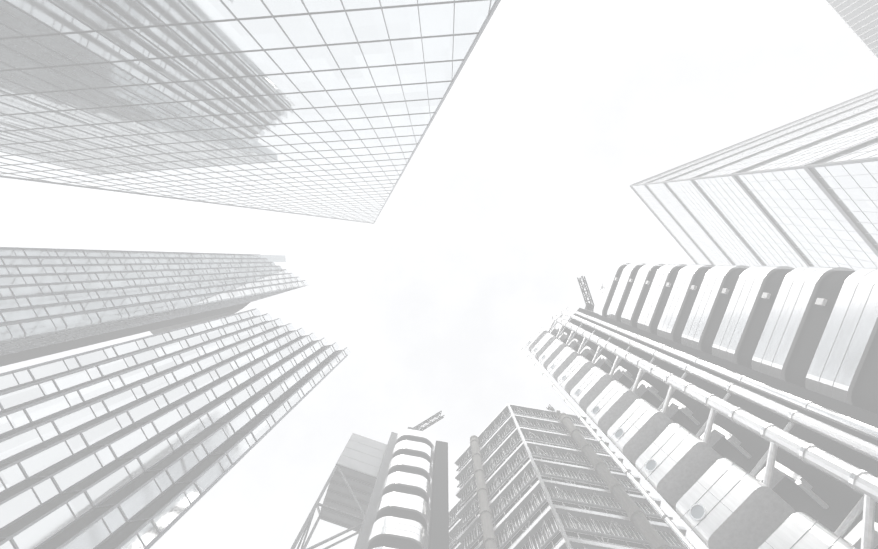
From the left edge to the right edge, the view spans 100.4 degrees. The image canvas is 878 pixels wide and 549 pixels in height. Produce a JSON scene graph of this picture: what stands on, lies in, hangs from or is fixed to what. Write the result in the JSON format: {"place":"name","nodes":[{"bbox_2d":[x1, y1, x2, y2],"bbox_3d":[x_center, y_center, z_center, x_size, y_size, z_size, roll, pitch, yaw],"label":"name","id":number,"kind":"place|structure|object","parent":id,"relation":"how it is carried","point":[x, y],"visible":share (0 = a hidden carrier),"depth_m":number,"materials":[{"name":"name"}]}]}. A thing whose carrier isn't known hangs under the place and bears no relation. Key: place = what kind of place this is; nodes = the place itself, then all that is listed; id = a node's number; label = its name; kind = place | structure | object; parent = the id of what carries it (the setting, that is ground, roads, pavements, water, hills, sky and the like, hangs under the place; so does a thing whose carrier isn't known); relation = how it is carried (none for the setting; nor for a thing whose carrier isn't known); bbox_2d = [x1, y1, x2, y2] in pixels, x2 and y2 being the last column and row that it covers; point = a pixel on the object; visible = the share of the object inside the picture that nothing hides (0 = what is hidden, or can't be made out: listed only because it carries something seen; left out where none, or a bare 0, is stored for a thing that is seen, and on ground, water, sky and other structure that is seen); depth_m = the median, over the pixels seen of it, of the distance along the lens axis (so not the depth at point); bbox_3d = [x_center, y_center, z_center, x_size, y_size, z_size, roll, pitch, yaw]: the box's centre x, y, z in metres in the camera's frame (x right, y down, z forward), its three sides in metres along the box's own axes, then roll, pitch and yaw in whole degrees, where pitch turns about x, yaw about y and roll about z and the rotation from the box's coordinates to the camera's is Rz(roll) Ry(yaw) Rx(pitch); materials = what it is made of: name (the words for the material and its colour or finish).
{"place":"outdoors","nodes":[
{"label":"outdoors","id":0,"kind":"place"},
{"bbox_2d":[0,0,877,548],"label":"sky","id":1,"kind":"structure","parent":0,"point":[517,189],"materials":[{"name":"white"}]},
{"bbox_2d":[521,263,877,548],"bbox_3d":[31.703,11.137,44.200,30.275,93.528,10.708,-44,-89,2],"label":"skyscraper","id":2,"kind":"structure","parent":0,"point":[729,406],"depth_m":33.70,"materials":[{"name":"grey metal"}]},
{"bbox_2d":[826,0,877,59],"bbox_3d":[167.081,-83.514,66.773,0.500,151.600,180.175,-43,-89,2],"label":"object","id":3,"kind":"object","parent":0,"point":[860,18],"visible":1,"depth_m":138.80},
{"label":"ground","id":4,"kind":"structure","parent":0,"visible":0},
{"bbox_2d":[0,247,350,548],"bbox_3d":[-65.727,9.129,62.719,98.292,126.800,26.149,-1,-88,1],"label":"skyscraper","id":5,"kind":"structure","parent":4,"relation":"on","point":[148,442],"depth_m":36.48,"materials":[{"name":"grey glass"}]},
{"bbox_2d":[0,0,500,223],"bbox_3d":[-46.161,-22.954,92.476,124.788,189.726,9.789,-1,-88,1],"label":"skyscraper","id":6,"kind":"structure","parent":4,"relation":"on","point":[324,108],"depth_m":42.70,"materials":[{"name":"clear glass"}]},
{"bbox_2d":[291,411,448,548],"bbox_3d":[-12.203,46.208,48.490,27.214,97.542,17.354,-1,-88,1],"label":"skyscraper","id":7,"kind":"structure","parent":4,"relation":"on","point":[392,493],"depth_m":69.50,"materials":[{"name":"grey metal"}]},
{"bbox_2d":[449,403,686,548],"bbox_3d":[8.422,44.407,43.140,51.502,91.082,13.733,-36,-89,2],"label":"skyscraper","id":8,"kind":"structure","parent":4,"relation":"on","point":[526,477],"depth_m":58.74,"materials":[{"name":"grey"}]},
{"bbox_2d":[630,89,877,270],"bbox_3d":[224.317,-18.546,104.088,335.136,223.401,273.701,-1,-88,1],"label":"skyscraper","id":9,"kind":"structure","parent":4,"relation":"on","point":[802,192],"depth_m":106.88,"materials":[{"name":"white glass"}]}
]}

